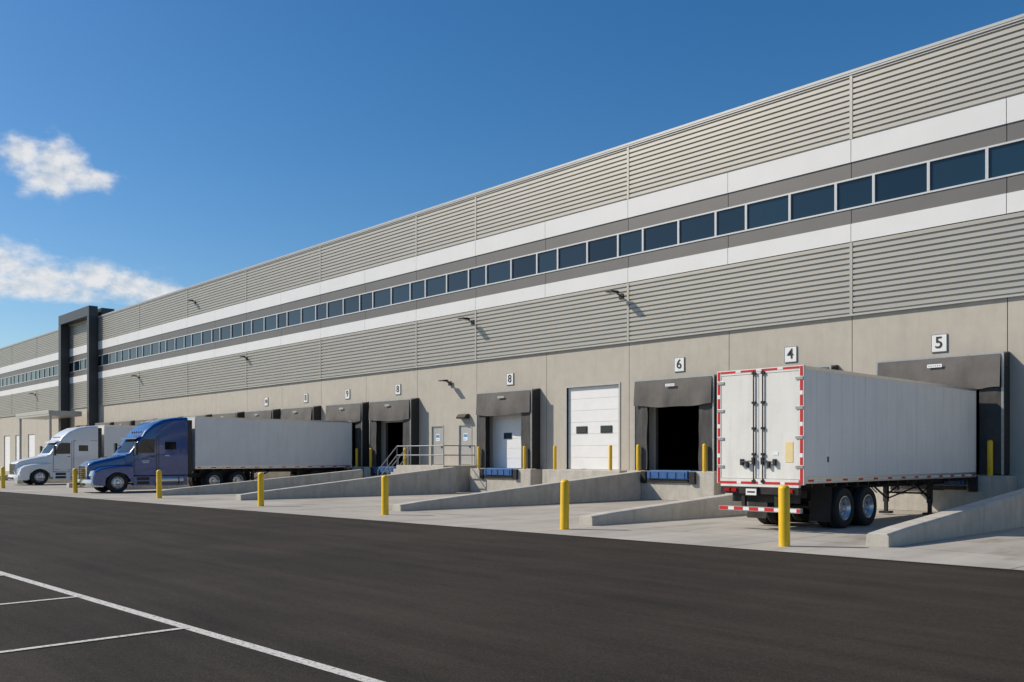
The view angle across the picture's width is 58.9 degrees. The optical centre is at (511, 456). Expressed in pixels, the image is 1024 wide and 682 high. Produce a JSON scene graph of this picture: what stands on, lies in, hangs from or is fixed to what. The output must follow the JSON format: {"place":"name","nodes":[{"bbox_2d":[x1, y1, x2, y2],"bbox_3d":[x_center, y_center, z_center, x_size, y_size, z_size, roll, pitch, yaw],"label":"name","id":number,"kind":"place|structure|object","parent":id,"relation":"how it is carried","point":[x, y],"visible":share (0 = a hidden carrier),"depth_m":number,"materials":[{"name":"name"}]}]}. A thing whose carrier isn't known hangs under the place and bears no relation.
{"place":"outdoors","nodes":[
{"label":"outdoors","id":0,"kind":"place"},
{"bbox_2d":[0,492,1023,681],"bbox_3d":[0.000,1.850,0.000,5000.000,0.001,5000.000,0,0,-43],"label":"ground","id":1,"kind":"structure","parent":0,"point":[386,601],"depth_m":11.29,"materials":[{"name":"black asphalt"}]},
{"bbox_2d":[0,571,384,681],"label":"road marking","id":2,"kind":"object","parent":1,"relation":"on","point":[349,674],"visible":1,"depth_m":9.31,"materials":[{"name":"paint"}]},
{"bbox_2d":[0,13,1023,511],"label":"warehouse","id":3,"kind":"structure","parent":1,"relation":"on","point":[866,219],"depth_m":41.05,"materials":[{"name":"metal"}]},
{"bbox_2d":[5,436,9,470],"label":"loading door","id":4,"kind":"structure","parent":3,"relation":"in","point":[7,438],"depth_m":116.83,"materials":[{"name":"white metal"}]},
{"bbox_2d":[13,375,17,384],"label":"window","id":5,"kind":"structure","parent":3,"relation":"in","point":[15,378],"depth_m":113.70,"materials":[{"name":"glass"}]},
{"bbox_2d":[16,435,18,459],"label":"loading door","id":6,"kind":"structure","parent":3,"relation":"in","point":[17,436],"depth_m":113.51,"materials":[{"name":"white metal"}]},
{"bbox_2d":[18,374,21,383],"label":"window","id":7,"kind":"structure","parent":3,"relation":"in","point":[19,375],"depth_m":112.19,"materials":[{"name":"glass"}]},
{"bbox_2d":[22,373,25,382],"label":"window","id":8,"kind":"structure","parent":3,"relation":"in","point":[23,374],"depth_m":111.02,"materials":[{"name":"glass"}]},
{"bbox_2d":[26,372,29,381],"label":"window","id":9,"kind":"structure","parent":3,"relation":"in","point":[27,373],"depth_m":109.70,"materials":[{"name":"glass"}]},
{"bbox_2d":[29,434,34,456],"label":"loading door","id":10,"kind":"structure","parent":3,"relation":"in","point":[31,436],"depth_m":109.14,"materials":[{"name":"white metal"}]},
{"bbox_2d":[30,371,34,380],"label":"window","id":11,"kind":"structure","parent":3,"relation":"in","point":[32,374],"depth_m":108.42,"materials":[{"name":"glass"}]},
{"bbox_2d":[35,370,38,379],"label":"window","id":12,"kind":"structure","parent":3,"relation":"in","point":[36,371],"depth_m":107.02,"materials":[{"name":"glass"}]},
{"bbox_2d":[39,368,43,378],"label":"window","id":13,"kind":"structure","parent":3,"relation":"in","point":[41,371],"depth_m":105.83,"materials":[{"name":"glass"}]},
{"bbox_2d":[44,367,48,377],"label":"window","id":14,"kind":"structure","parent":3,"relation":"in","point":[46,370],"depth_m":104.44,"materials":[{"name":"glass"}]},
{"bbox_2d":[49,366,52,376],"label":"window","id":15,"kind":"structure","parent":3,"relation":"in","point":[50,368],"depth_m":103.10,"materials":[{"name":"glass"}]},
{"bbox_2d":[53,365,57,375],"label":"window","id":16,"kind":"structure","parent":3,"relation":"in","point":[55,368],"depth_m":102.02,"materials":[{"name":"glass"}]},
{"bbox_2d":[69,361,73,372],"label":"window","id":17,"kind":"structure","parent":3,"relation":"in","point":[71,364],"depth_m":97.97,"materials":[{"name":"glass"}]},
{"bbox_2d":[74,360,79,371],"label":"window","id":18,"kind":"structure","parent":3,"relation":"in","point":[76,363],"depth_m":96.52,"materials":[{"name":"glass"}]},
{"bbox_2d":[80,359,83,370],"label":"window","id":19,"kind":"structure","parent":3,"relation":"in","point":[81,361],"depth_m":95.38,"materials":[{"name":"glass"}]},
{"bbox_2d":[98,355,101,366],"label":"window","id":20,"kind":"structure","parent":3,"relation":"in","point":[100,356],"depth_m":91.43,"materials":[{"name":"glass"}]},
{"bbox_2d":[102,353,108,365],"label":"window","id":21,"kind":"structure","parent":3,"relation":"in","point":[105,357],"depth_m":90.37,"materials":[{"name":"glass"}]},
{"bbox_2d":[109,352,115,364],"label":"window","id":22,"kind":"structure","parent":3,"relation":"in","point":[112,356],"depth_m":88.96,"materials":[{"name":"glass"}]},
{"bbox_2d":[116,350,120,362],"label":"window","id":23,"kind":"structure","parent":3,"relation":"in","point":[118,353],"depth_m":87.78,"materials":[{"name":"glass"}]},
{"bbox_2d":[121,348,128,361],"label":"window","id":24,"kind":"structure","parent":3,"relation":"in","point":[124,353],"depth_m":86.44,"materials":[{"name":"glass"}]},
{"bbox_2d":[129,347,136,359],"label":"window","id":25,"kind":"structure","parent":3,"relation":"in","point":[132,351],"depth_m":84.93,"materials":[{"name":"glass"}]},
{"bbox_2d":[137,345,142,358],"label":"window","id":26,"kind":"structure","parent":3,"relation":"in","point":[139,348],"depth_m":83.86,"materials":[{"name":"glass"}]},
{"bbox_2d":[142,343,150,356],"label":"window","id":27,"kind":"structure","parent":3,"relation":"in","point":[146,349],"depth_m":82.66,"materials":[{"name":"glass"}]},
{"bbox_2d":[151,341,158,355],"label":"window","id":28,"kind":"structure","parent":3,"relation":"in","point":[154,346],"depth_m":81.12,"materials":[{"name":"glass"}]},
{"bbox_2d":[159,340,165,353],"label":"window","id":29,"kind":"structure","parent":3,"relation":"in","point":[162,344],"depth_m":79.96,"materials":[{"name":"glass"}]},
{"bbox_2d":[166,338,174,352],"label":"window","id":30,"kind":"structure","parent":3,"relation":"in","point":[170,343],"depth_m":78.70,"materials":[{"name":"glass"}]},
{"bbox_2d":[175,336,183,350],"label":"window","id":31,"kind":"structure","parent":3,"relation":"in","point":[179,341],"depth_m":77.33,"materials":[{"name":"glass"}]},
{"bbox_2d":[184,334,190,348],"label":"window","id":32,"kind":"structure","parent":3,"relation":"in","point":[187,338],"depth_m":76.13,"materials":[{"name":"glass"}]},
{"bbox_2d":[191,332,200,346],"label":"window","id":33,"kind":"structure","parent":3,"relation":"in","point":[195,337],"depth_m":74.85,"materials":[{"name":"glass"}]},
{"bbox_2d":[201,329,211,344],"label":"window","id":34,"kind":"structure","parent":3,"relation":"in","point":[206,336],"depth_m":73.47,"materials":[{"name":"glass"}]},
{"bbox_2d":[212,327,219,342],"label":"window","id":35,"kind":"structure","parent":3,"relation":"in","point":[215,331],"depth_m":72.12,"materials":[{"name":"glass"}]},
{"bbox_2d":[220,324,230,340],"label":"window","id":36,"kind":"structure","parent":3,"relation":"in","point":[225,331],"depth_m":70.95,"materials":[{"name":"glass"}]},
{"bbox_2d":[231,322,241,338],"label":"window","id":37,"kind":"structure","parent":3,"relation":"in","point":[236,329],"depth_m":69.59,"materials":[{"name":"glass"}]},
{"bbox_2d":[242,320,250,336],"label":"window","id":38,"kind":"structure","parent":3,"relation":"in","point":[246,325],"depth_m":68.38,"materials":[{"name":"glass"}]},
{"bbox_2d":[251,317,263,334],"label":"window","id":39,"kind":"structure","parent":3,"relation":"in","point":[257,325],"depth_m":67.10,"materials":[{"name":"glass"}]},
{"bbox_2d":[264,314,276,331],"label":"window","id":40,"kind":"structure","parent":3,"relation":"in","point":[270,322],"depth_m":65.66,"materials":[{"name":"glass"}]},
{"bbox_2d":[277,311,286,328],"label":"window","id":41,"kind":"structure","parent":3,"relation":"in","point":[281,317],"depth_m":64.39,"materials":[{"name":"glass"}]},
{"bbox_2d":[287,308,300,326],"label":"window","id":42,"kind":"structure","parent":3,"relation":"in","point":[293,316],"depth_m":63.13,"materials":[{"name":"glass"}]},
{"bbox_2d":[303,393,307,402],"bbox_3d":[-14.131,-4.050,62.026,0.036,0.616,0.536,0,0,-43],"label":"number sign","id":43,"kind":"object","parent":3,"relation":"attached to","point":[305,397],"visible":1,"depth_m":62.03,"materials":[{"name":"white paint"}]},
{"bbox_2d":[301,304,315,323],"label":"window","id":44,"kind":"structure","parent":3,"relation":"in","point":[308,314],"depth_m":61.77,"materials":[{"name":"glass"}]},
{"bbox_2d":[316,302,326,320],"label":"window","id":45,"kind":"structure","parent":3,"relation":"in","point":[321,309],"depth_m":60.54,"materials":[{"name":"glass"}]},
{"bbox_2d":[327,298,342,318],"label":"window","id":46,"kind":"structure","parent":3,"relation":"in","point":[334,307],"depth_m":59.28,"materials":[{"name":"glass"}]},
{"bbox_2d":[345,389,349,398],"bbox_3d":[-10.584,-4.050,58.223,0.036,0.616,0.536,0,0,-43],"label":"number sign","id":47,"kind":"object","parent":3,"relation":"attached to","point":[347,393],"visible":1,"depth_m":58.19,"materials":[{"name":"white paint"}]},
{"bbox_2d":[343,294,359,315],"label":"window","id":48,"kind":"structure","parent":3,"relation":"in","point":[351,304],"depth_m":57.89,"materials":[{"name":"glass"}]},
{"bbox_2d":[355,448,357,466],"bbox_3d":[-9.603,0.025,56.075,0.170,1.150,0.170,0,0,-43],"label":"guard post","id":49,"kind":"object","parent":3,"relation":"on","point":[356,457],"visible":1,"depth_m":56.01,"materials":[{"name":"yellow metal"}]},
{"bbox_2d":[360,291,372,311],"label":"window","id":50,"kind":"structure","parent":3,"relation":"in","point":[366,299],"depth_m":56.65,"materials":[{"name":"glass"}]},
{"bbox_2d":[369,448,371,466],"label":"guard post","id":51,"kind":"object","parent":3,"relation":"on","point":[370,457],"visible":1,"depth_m":54.90,"materials":[{"name":"yellow metal"}]},
{"bbox_2d":[373,287,391,308],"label":"window","id":52,"kind":"structure","parent":3,"relation":"in","point":[381,297],"depth_m":55.37,"materials":[{"name":"glass"}]},
{"bbox_2d":[395,384,400,394],"bbox_3d":[-6.833,-4.050,54.200,0.036,0.616,0.536,0,0,-43],"label":"number sign","id":53,"kind":"object","parent":3,"relation":"attached to","point":[397,389],"visible":1,"depth_m":54.19,"materials":[{"name":"white paint"}]},
{"bbox_2d":[391,282,409,304],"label":"window","id":54,"kind":"structure","parent":3,"relation":"in","point":[400,293],"depth_m":54.03,"materials":[{"name":"glass"}]},
{"bbox_2d":[403,448,405,464],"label":"guard post","id":55,"kind":"object","parent":3,"relation":"on","point":[404,461],"visible":0.77,"depth_m":52.34,"materials":[{"name":"yellow metal"}]},
{"bbox_2d":[410,279,424,301],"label":"window","id":56,"kind":"structure","parent":3,"relation":"in","point":[417,288],"depth_m":52.80,"materials":[{"name":"glass"}]},
{"bbox_2d":[425,274,445,297],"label":"window","id":57,"kind":"structure","parent":3,"relation":"in","point":[436,285],"depth_m":51.56,"materials":[{"name":"glass"}]},
{"bbox_2d":[431,425,443,464],"bbox_3d":[-4.202,-0.685,51.492,0.152,2.230,1.150,0,0,-43],"label":"personnel door","id":58,"kind":"structure","parent":3,"relation":"in","point":[437,431],"depth_m":51.54,"materials":[{"name":"metal"}]},
{"bbox_2d":[446,269,467,293],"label":"window","id":59,"kind":"structure","parent":3,"relation":"in","point":[457,281],"depth_m":50.12,"materials":[{"name":"glass"}]},
{"bbox_2d":[458,424,471,464],"bbox_3d":[-2.532,-0.685,49.700,0.152,2.230,1.150,0,0,-43],"label":"personnel door","id":60,"kind":"structure","parent":3,"relation":"in","point":[464,430],"depth_m":49.73,"materials":[{"name":"metal"}]},
{"bbox_2d":[468,264,485,288],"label":"window","id":61,"kind":"structure","parent":3,"relation":"in","point":[476,275],"depth_m":48.88,"materials":[{"name":"glass"}]},
{"bbox_2d":[477,447,479,467],"bbox_3d":[-1.746,0.025,47.650,0.170,1.150,0.170,0,0,-43],"label":"guard post","id":62,"kind":"object","parent":3,"relation":"on","point":[478,457],"visible":1,"depth_m":47.58,"materials":[{"name":"yellow metal"}]},
{"bbox_2d":[486,259,510,285],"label":"window","id":63,"kind":"structure","parent":3,"relation":"in","point":[500,271],"depth_m":47.64,"materials":[{"name":"glass"}]},
{"bbox_2d":[493,413,520,467],"bbox_3d":[0.036,-0.960,46.933,0.090,3.080,3.000,0,0,-43],"label":"dock door","id":64,"kind":"structure","parent":3,"relation":"in","point":[506,428],"depth_m":47.21,"materials":[{"name":"white metal"}]},
{"bbox_2d":[506,373,513,384],"bbox_3d":[-0.116,-4.050,46.997,0.036,0.616,0.536,0,0,-43],"label":"number sign","id":65,"kind":"object","parent":3,"relation":"attached to","point":[509,378],"visible":1,"depth_m":46.97,"materials":[{"name":"white paint"}]},
{"bbox_2d":[511,252,536,279],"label":"window","id":66,"kind":"structure","parent":3,"relation":"in","point":[524,266],"depth_m":46.21,"materials":[{"name":"glass"}]},
{"bbox_2d":[523,446,525,468],"bbox_3d":[0.627,0.025,45.105,0.170,1.150,0.170,0,0,-43],"label":"guard post","id":67,"kind":"object","parent":3,"relation":"on","point":[524,457],"visible":1,"depth_m":45.03,"materials":[{"name":"yellow metal"}]},
{"bbox_2d":[537,248,556,274],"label":"window","id":68,"kind":"structure","parent":3,"relation":"in","point":[547,259],"depth_m":45.01,"materials":[{"name":"glass"}]},
{"bbox_2d":[553,446,556,469],"bbox_3d":[2.066,0.025,43.562,0.170,1.150,0.170,0,0,-43],"label":"guard post","id":69,"kind":"object","parent":3,"relation":"on","point":[554,457],"visible":1,"depth_m":43.48,"materials":[{"name":"yellow metal"}]},
{"bbox_2d":[557,241,587,270],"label":"window","id":70,"kind":"structure","parent":3,"relation":"in","point":[572,255],"depth_m":43.76,"materials":[{"name":"glass"}]},
{"bbox_2d":[568,384,618,469],"bbox_3d":[3.873,-1.385,42.922,0.090,3.930,3.300,0,0,-43],"label":"loading door","id":71,"kind":"structure","parent":3,"relation":"in","point":[593,411],"depth_m":42.93,"materials":[{"name":"white metal"}]},
{"bbox_2d":[587,233,617,263],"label":"window","id":72,"kind":"structure","parent":3,"relation":"in","point":[605,248],"depth_m":42.35,"materials":[{"name":"glass"}]},
{"bbox_2d":[609,445,611,469],"bbox_3d":[4.453,0.025,41.002,0.170,1.150,0.170,0,0,-43],"label":"guard post","id":73,"kind":"object","parent":3,"relation":"on","point":[610,457],"visible":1,"depth_m":40.93,"materials":[{"name":"yellow metal"}]},
{"bbox_2d":[618,228,642,257],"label":"window","id":74,"kind":"structure","parent":3,"relation":"in","point":[630,242],"depth_m":41.12,"materials":[{"name":"glass"}]},
{"bbox_2d":[636,445,639,470],"bbox_3d":[5.551,0.025,39.825,0.170,1.150,0.170,0,0,-43],"label":"guard post","id":75,"kind":"object","parent":3,"relation":"on","point":[637,457],"visible":1,"depth_m":39.75,"materials":[{"name":"yellow metal"}]},
{"bbox_2d":[643,219,678,252],"bbox_3d":[6.555,-9.700,39.855,0.130,1.130,1.946,0,0,-43],"label":"window","id":76,"kind":"structure","parent":3,"relation":"in","point":[662,235],"depth_m":39.88,"materials":[{"name":"glass"}]},
{"bbox_2d":[674,357,683,371],"bbox_3d":[7.216,-4.000,39.135,0.036,0.616,0.536,0,0,-43],"label":"number sign","id":77,"kind":"object","parent":3,"relation":"attached to","point":[678,364],"visible":1,"depth_m":39.13,"materials":[{"name":"white paint"}]},
{"bbox_2d":[678,210,715,244],"bbox_3d":[7.868,-9.700,38.447,0.130,1.130,1.896,0,0,-43],"label":"window","id":78,"kind":"structure","parent":3,"relation":"in","point":[700,227],"depth_m":38.44,"materials":[{"name":"glass"}]},
{"bbox_2d":[702,444,706,471],"bbox_3d":[7.924,0.025,37.279,0.170,1.150,0.170,0,0,-43],"label":"guard post","id":79,"kind":"object","parent":3,"relation":"on","point":[704,457],"visible":1,"depth_m":37.22,"materials":[{"name":"yellow metal"}]},
{"bbox_2d":[716,203,745,237],"bbox_3d":[9.011,-9.700,37.222,0.130,1.130,1.446,0,0,-43],"label":"window","id":80,"kind":"structure","parent":3,"relation":"in","point":[730,220],"depth_m":37.22,"materials":[{"name":"glass"}]},
{"bbox_2d":[746,193,789,230],"bbox_3d":[10.170,-9.700,35.978,0.130,1.130,1.946,0,0,-43],"label":"window","id":81,"kind":"structure","parent":3,"relation":"in","point":[772,211],"depth_m":35.97,"materials":[{"name":"glass"}]},
{"bbox_2d":[784,346,796,362],"bbox_3d":[10.830,-4.000,35.258,0.036,0.616,0.536,0,0,-43],"label":"number sign","id":82,"kind":"object","parent":3,"relation":"attached to","point":[790,353],"visible":1,"depth_m":35.25,"materials":[{"name":"white paint"}]},
{"bbox_2d":[790,182,835,221],"bbox_3d":[11.483,-9.700,34.570,0.130,1.130,1.896,0,0,-43],"label":"window","id":83,"kind":"structure","parent":3,"relation":"in","point":[817,201],"depth_m":34.55,"materials":[{"name":"glass"}]},
{"bbox_2d":[836,173,873,212],"bbox_3d":[12.625,-9.700,33.345,0.130,1.130,1.446,0,0,-43],"label":"window","id":84,"kind":"structure","parent":3,"relation":"in","point":[857,192],"depth_m":33.35,"materials":[{"name":"glass"}]},
{"bbox_2d":[873,160,927,204],"bbox_3d":[13.785,-9.700,32.102,0.130,1.130,1.946,0,0,-43],"label":"window","id":85,"kind":"structure","parent":3,"relation":"in","point":[911,180],"depth_m":32.10,"materials":[{"name":"glass"}]},
{"bbox_2d":[931,333,946,352],"bbox_3d":[14.670,-3.920,31.141,0.036,0.616,0.536,0,0,-43],"label":"number sign","id":86,"kind":"object","parent":3,"relation":"attached to","point":[938,342],"visible":1,"depth_m":31.12,"materials":[{"name":"white paint"}]},
{"bbox_2d":[928,147,986,192],"bbox_3d":[15.098,-9.700,30.695,0.131,1.130,1.896,0,0,-43],"label":"window","id":87,"kind":"structure","parent":3,"relation":"in","point":[968,167],"depth_m":30.69,"materials":[{"name":"glass"}]},
{"bbox_2d":[987,440,992,475],"bbox_3d":[15.426,0.025,29.235,0.170,1.150,0.170,0,0,-43],"label":"guard post","id":88,"kind":"object","parent":3,"relation":"on","point":[989,457],"visible":1,"depth_m":29.17,"materials":[{"name":"yellow metal"}]},
{"bbox_2d":[987,138,1023,180],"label":"window","id":89,"kind":"structure","parent":3,"relation":"in","point":[1006,159],"depth_m":29.59,"materials":[{"name":"glass"}]},
{"bbox_2d":[0,471,1023,570],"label":"pavement","id":90,"kind":"structure","parent":0,"point":[1003,549],"depth_m":24.75,"materials":[{"name":"concrete"}]},
{"bbox_2d":[1,467,4,487],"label":"bollard","id":91,"kind":"object","parent":90,"relation":"on","point":[2,477],"visible":0.99,"depth_m":53.39,"materials":[{"name":"yellow metal"}]},
{"bbox_2d":[15,479,72,483],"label":"divider wall","id":92,"kind":"structure","parent":90,"relation":"on","point":[50,481],"depth_m":63.96,"materials":[{"name":"concrete"}]},
{"bbox_2d":[73,468,77,492],"bbox_3d":[-22.470,1.210,46.598,0.230,1.280,0.230,-1,0,33],"label":"bollard","id":93,"kind":"object","parent":90,"relation":"on","point":[75,480],"visible":0.98,"depth_m":46.50,"materials":[{"name":"yellow metal"}]},
{"bbox_2d":[7,425,192,484],"bbox_3d":[-27.648,-0.190,64.462,14.595,4.080,3.200,0,0,-43],"label":"semi truck","id":94,"kind":"object","parent":90,"relation":"on","point":[63,453],"visible":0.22,"depth_m":60.98,"materials":[{"name":"white paint"}]},
{"bbox_2d":[156,470,161,497],"bbox_3d":[-15.785,1.210,40.532,0.230,1.280,0.230,-1,0,-11],"label":"bollard","id":95,"kind":"object","parent":90,"relation":"on","point":[158,483],"visible":1,"depth_m":40.45,"materials":[{"name":"yellow metal"}]},
{"bbox_2d":[125,472,289,489],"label":"divider wall","id":96,"kind":"structure","parent":90,"relation":"on","point":[268,475],"depth_m":53.38,"materials":[{"name":"concrete"}]},
{"bbox_2d":[78,416,351,492],"bbox_3d":[-16.435,-0.190,51.741,15.645,4.080,3.200,0,0,-43],"label":"semi truck","id":97,"kind":"object","parent":90,"relation":"on","point":[208,450],"visible":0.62,"depth_m":50.31,"materials":[{"name":"blue paint"}]},
{"bbox_2d":[258,472,263,505],"bbox_3d":[-9.424,1.210,34.002,0.230,1.280,0.230,0,1,-24],"label":"bollard","id":98,"kind":"object","parent":90,"relation":"on","point":[260,488],"visible":0.98,"depth_m":33.90,"materials":[{"name":"yellow metal"}]},
{"bbox_2d":[162,469,362,495],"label":"divider wall","id":99,"kind":"structure","parent":90,"relation":"on","point":[252,485],"depth_m":46.97,"materials":[{"name":"concrete"}]},
{"bbox_2d":[236,467,455,499],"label":"divider wall","id":100,"kind":"structure","parent":90,"relation":"on","point":[436,481],"depth_m":43.08,"materials":[{"name":"concrete"}]},
{"bbox_2d":[381,475,388,514],"bbox_3d":[-4.052,1.210,28.905,0.230,1.280,0.230,0,0,14],"label":"bollard","id":101,"kind":"object","parent":90,"relation":"on","point":[384,494],"visible":1,"depth_m":28.81,"materials":[{"name":"yellow metal"}]},
{"bbox_2d":[377,445,475,491],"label":"staircase","id":102,"kind":"structure","parent":90,"relation":"on","point":[462,478],"depth_m":48.55,"materials":[{"name":"concrete"}]},
{"bbox_2d":[0,491,1023,570],"bbox_3d":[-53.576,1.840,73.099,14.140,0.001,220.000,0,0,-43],"label":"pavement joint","id":103,"kind":"object","parent":90,"relation":"attached to","point":[585,536],"depth_m":20.33,"materials":[{"name":"grey concrete"}]},
{"bbox_2d":[392,471,640,510],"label":"divider wall","id":104,"kind":"structure","parent":90,"relation":"on","point":[620,486],"depth_m":35.53,"materials":[{"name":"concrete"}]},
{"bbox_2d":[560,479,568,529],"bbox_3d":[1.346,1.210,23.124,0.230,1.280,0.230,1,0,-42],"label":"bollard","id":105,"kind":"object","parent":90,"relation":"on","point":[564,504],"visible":1,"depth_m":23.03,"materials":[{"name":"yellow metal"}]},
{"bbox_2d":[579,493,747,525],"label":"divider wall","id":106,"kind":"structure","parent":90,"relation":"on","point":[707,506],"depth_m":26.57,"materials":[{"name":"concrete"}]},
{"bbox_2d":[778,485,789,546],"bbox_3d":[5.630,1.210,18.734,0.230,1.280,0.230,0,0,44],"label":"bollard","id":107,"kind":"object","parent":90,"relation":"on","point":[784,512],"visible":1,"depth_m":18.64,"materials":[{"name":"yellow metal"}]},
{"bbox_2d":[717,365,976,527],"bbox_3d":[10.178,-0.190,26.487,11.044,4.080,2.478,0,0,-43],"label":"semi trailer","id":108,"kind":"object","parent":90,"relation":"on","point":[829,447],"visible":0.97,"depth_m":23.48,"materials":[{"name":"metal"}]},
{"bbox_2d":[866,488,1023,546],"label":"divider wall","id":109,"kind":"structure","parent":90,"relation":"on","point":[1005,511],"depth_m":21.06,"materials":[{"name":"concrete"}]},
{"bbox_2d":[0,0,1023,347],"label":"sky","id":110,"kind":"structure","parent":0,"point":[149,149],"materials":[{"name":"blue"}]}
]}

